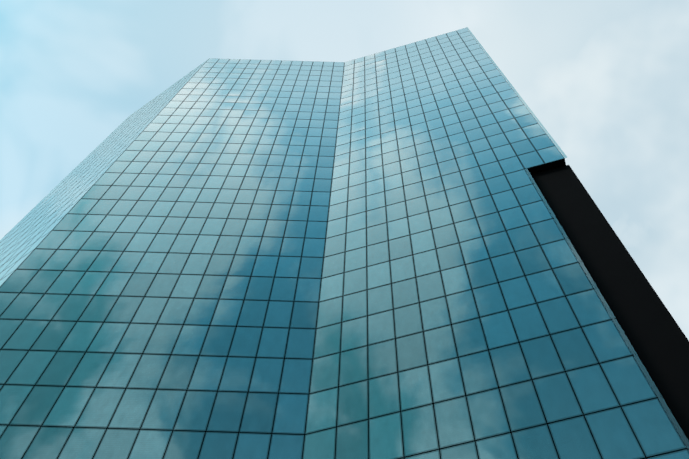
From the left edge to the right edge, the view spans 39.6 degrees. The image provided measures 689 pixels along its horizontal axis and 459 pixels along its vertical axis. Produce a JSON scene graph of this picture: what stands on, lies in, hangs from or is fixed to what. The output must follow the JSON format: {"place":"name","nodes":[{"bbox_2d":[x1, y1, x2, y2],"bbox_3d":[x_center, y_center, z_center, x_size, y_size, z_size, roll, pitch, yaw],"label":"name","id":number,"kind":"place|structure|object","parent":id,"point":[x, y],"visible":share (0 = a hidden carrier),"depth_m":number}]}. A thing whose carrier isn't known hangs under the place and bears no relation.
{"place":"outdoors","nodes":[
{"label":"outdoors","id":0,"kind":"place"},
{"bbox_2d":[0,28,688,458],"bbox_3d":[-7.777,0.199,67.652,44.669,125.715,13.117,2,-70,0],"label":"skyscraper","id":1,"kind":"structure","parent":0,"point":[54,230],"depth_m":51.86},
{"bbox_2d":[0,34,688,458],"bbox_3d":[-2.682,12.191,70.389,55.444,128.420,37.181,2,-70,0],"label":"frame","id":2,"kind":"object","parent":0,"point":[652,330],"visible":0.06,"depth_m":45.65},
{"bbox_2d":[0,0,688,339],"label":"sky","id":3,"kind":"structure","parent":0,"point":[608,80]},
{"bbox_2d":[466,27,688,447],"bbox_3d":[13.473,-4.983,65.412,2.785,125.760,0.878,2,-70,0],"label":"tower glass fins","id":4,"kind":"object","parent":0,"point":[631,348],"visible":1,"depth_m":48.01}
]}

